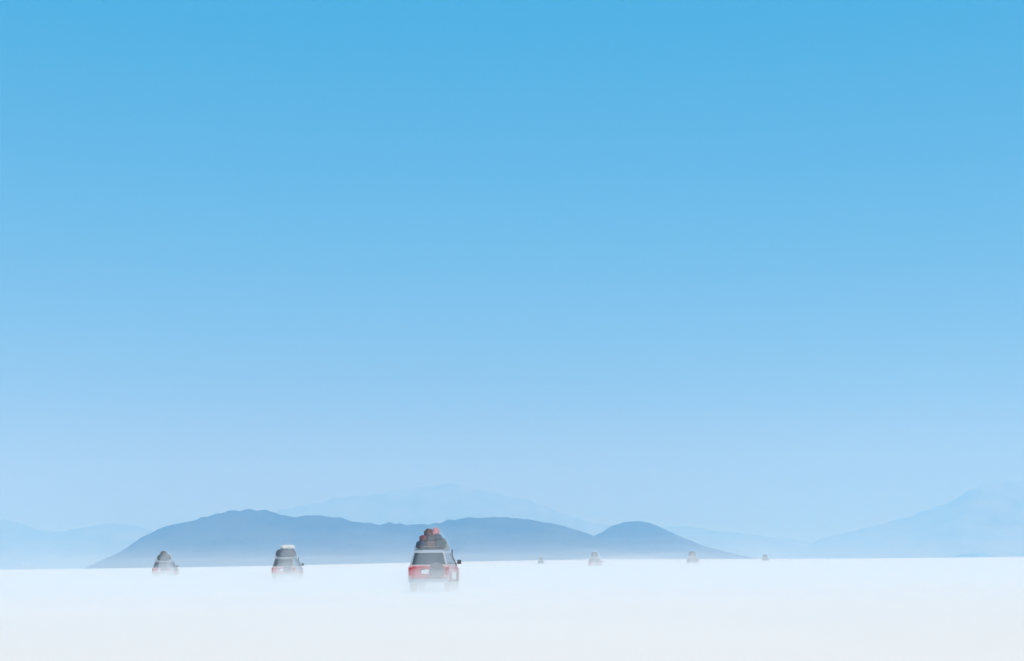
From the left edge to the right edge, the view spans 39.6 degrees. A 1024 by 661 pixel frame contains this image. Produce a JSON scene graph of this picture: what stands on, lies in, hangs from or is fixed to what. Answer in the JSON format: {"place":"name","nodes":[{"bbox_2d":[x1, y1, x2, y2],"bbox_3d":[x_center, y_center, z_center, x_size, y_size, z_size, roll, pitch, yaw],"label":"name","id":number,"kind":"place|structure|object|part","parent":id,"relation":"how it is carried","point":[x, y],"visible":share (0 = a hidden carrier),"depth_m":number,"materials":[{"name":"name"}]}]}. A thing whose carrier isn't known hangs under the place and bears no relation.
{"place":"outdoors","nodes":[
{"label":"outdoors","id":0,"kind":"place"},
{"bbox_2d":[0,520,153,568],"bbox_3d":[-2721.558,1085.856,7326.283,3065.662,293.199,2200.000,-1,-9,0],"label":"mountains","id":1,"kind":"structure","parent":0,"point":[22,546],"depth_m":6980.71,"materials":[{"name":"blue stone"}]},
{"bbox_2d":[82,509,643,568],"bbox_3d":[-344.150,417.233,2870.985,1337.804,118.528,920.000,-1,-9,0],"label":"hills","id":2,"kind":"structure","parent":0,"point":[248,537],"depth_m":2703.88,"materials":[{"name":"blue stone"}]},
{"bbox_2d":[0,557,1023,660],"bbox_3d":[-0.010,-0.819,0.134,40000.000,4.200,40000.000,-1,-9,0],"label":"ground","id":3,"kind":"structure","parent":0,"point":[914,609],"depth_m":36.65,"materials":[{"name":"white"}]},
{"bbox_2d":[152,560,178,578],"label":"off road car","id":4,"kind":"object","parent":3,"relation":"on","point":[168,569],"visible":1,"depth_m":156.13,"materials":[{"name":"paint"}]},
{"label":"rear window","id":5,"kind":"part","parent":4,"relation":"part of","materials":[{"name":"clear glass"}]},
{"bbox_2d":[155,554,171,560],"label":"tarpaulin bundle","id":6,"kind":"object","parent":4,"relation":"on","point":[164,557],"visible":1,"depth_m":156.79,"materials":[{"name":"fabric"}]},
{"bbox_2d":[271,555,303,581],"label":"off road car","id":7,"kind":"object","parent":3,"relation":"on","point":[287,567],"visible":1,"depth_m":112.83,"materials":[{"name":"silver metal"}]},
{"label":"rear window","id":8,"kind":"part","parent":7,"relation":"part of","materials":[{"name":"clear glass"}]},
{"bbox_2d":[274,549,296,556],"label":"tarpaulin bundle","id":9,"kind":"object","parent":7,"relation":"on","point":[280,552],"visible":0.98,"depth_m":113.43,"materials":[{"name":"fabric"}]},
{"bbox_2d":[280,545,294,548],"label":"tarpaulin bundle","id":10,"kind":"object","parent":9,"relation":"on","point":[287,547],"visible":0.99,"depth_m":113.66,"materials":[{"name":"white fabric"}]},
{"bbox_2d":[408,546,460,591],"bbox_3d":[-3.639,11.210,66.898,2.342,2.058,5.205,-1,-9,4],"label":"off road car","id":11,"kind":"object","parent":3,"relation":"on","point":[440,566],"visible":0.99,"depth_m":64.78,"materials":[{"name":"red paint"}]},
{"bbox_2d":[416,541,425,548],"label":"duffel bag","id":12,"kind":"object","parent":11,"relation":"on","point":[420,543],"visible":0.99,"depth_m":65.30,"materials":[{"name":"blue fabric"}]},
{"bbox_2d":[419,535,426,541],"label":"sack","id":13,"kind":"object","parent":12,"relation":"on","point":[422,537],"visible":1,"depth_m":65.43,"materials":[{"name":"red fabric"}]},
{"bbox_3d":[-3.795,10.396,64.811,1.532,0.521,0.131,-1,-9,4],"label":"rear window","id":14,"kind":"part","parent":11,"relation":"part of","materials":[{"name":"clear glass"}]},
{"bbox_2d":[426,541,434,548],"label":"duffel bag","id":15,"kind":"object","parent":11,"relation":"on","point":[430,543],"visible":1,"depth_m":65.20,"materials":[{"name":"brown fabric"}]},
{"bbox_2d":[426,536,434,541],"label":"duffel bag","id":16,"kind":"object","parent":15,"relation":"on","point":[430,538],"visible":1,"depth_m":65.38,"materials":[{"name":"black fabric"}]},
{"bbox_2d":[424,528,432,536],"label":"rucksack","id":17,"kind":"object","parent":16,"relation":"on","point":[428,532],"visible":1,"depth_m":65.63,"materials":[{"name":"brown fabric"}]},
{"bbox_2d":[433,527,439,536],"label":"duffel bag","id":18,"kind":"object","parent":16,"relation":"on","point":[435,530],"visible":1,"depth_m":65.67,"materials":[{"name":"red fabric"}]},
{"bbox_2d":[435,540,444,548],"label":"duffel bag","id":19,"kind":"object","parent":11,"relation":"on","point":[439,542],"visible":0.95,"depth_m":65.26,"materials":[{"name":"grey fabric"}]},
{"bbox_2d":[434,533,441,540],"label":"sack","id":20,"kind":"object","parent":19,"relation":"on","point":[437,536],"visible":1,"depth_m":65.42,"materials":[{"name":"grey fabric"}]},
{"bbox_2d":[538,560,543,566],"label":"off road car","id":21,"kind":"object","parent":3,"relation":"on","point":[540,562],"visible":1,"depth_m":431.87,"materials":[{"name":"grey paint"}]},
{"bbox_2d":[588,557,602,568],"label":"off road car","id":22,"kind":"object","parent":3,"relation":"on","point":[595,562],"visible":0.97,"depth_m":234.25,"materials":[{"name":"white paint"}]},
{"bbox_2d":[591,552,597,556],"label":"tarpaulin bundle","id":23,"kind":"object","parent":22,"relation":"on","point":[594,554],"visible":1,"depth_m":234.98,"materials":[{"name":"white fabric"}]},
{"bbox_2d":[687,556,698,567],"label":"off road car","id":24,"kind":"object","parent":3,"relation":"on","point":[692,560],"visible":0.99,"depth_m":257.32,"materials":[{"name":"grey paint"}]},
{"bbox_2d":[688,551,695,556],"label":"tarpaulin bundle","id":25,"kind":"object","parent":24,"relation":"on","point":[692,554],"visible":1,"depth_m":258.07,"materials":[{"name":"white fabric"}]},
{"bbox_2d":[762,557,769,563],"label":"off road car","id":26,"kind":"object","parent":3,"relation":"on","point":[765,559],"visible":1,"depth_m":425.65,"materials":[{"name":"grey paint"}]},
{"bbox_2d":[0,0,1023,543],"label":"sky","id":27,"kind":"structure","parent":0,"point":[755,267],"materials":[{"name":"blue"}]},
{"bbox_2d":[277,484,835,558],"bbox_3d":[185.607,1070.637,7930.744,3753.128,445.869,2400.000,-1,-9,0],"label":"mountains","id":28,"kind":"structure","parent":0,"point":[428,505],"depth_m":7744.33,"materials":[{"name":"blue stone"}]},
{"bbox_2d":[595,521,756,558],"bbox_3d":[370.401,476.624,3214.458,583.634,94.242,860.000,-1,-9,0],"label":"hills","id":29,"kind":"structure","parent":0,"point":[645,540],"depth_m":3095.52,"materials":[{"name":"blue stone"}]},
{"bbox_2d":[788,480,1023,558],"bbox_3d":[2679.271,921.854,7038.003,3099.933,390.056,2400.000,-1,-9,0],"label":"mountains","id":30,"kind":"structure","parent":0,"point":[984,520],"depth_m":6558.73,"materials":[{"name":"blue stone"}]}
]}

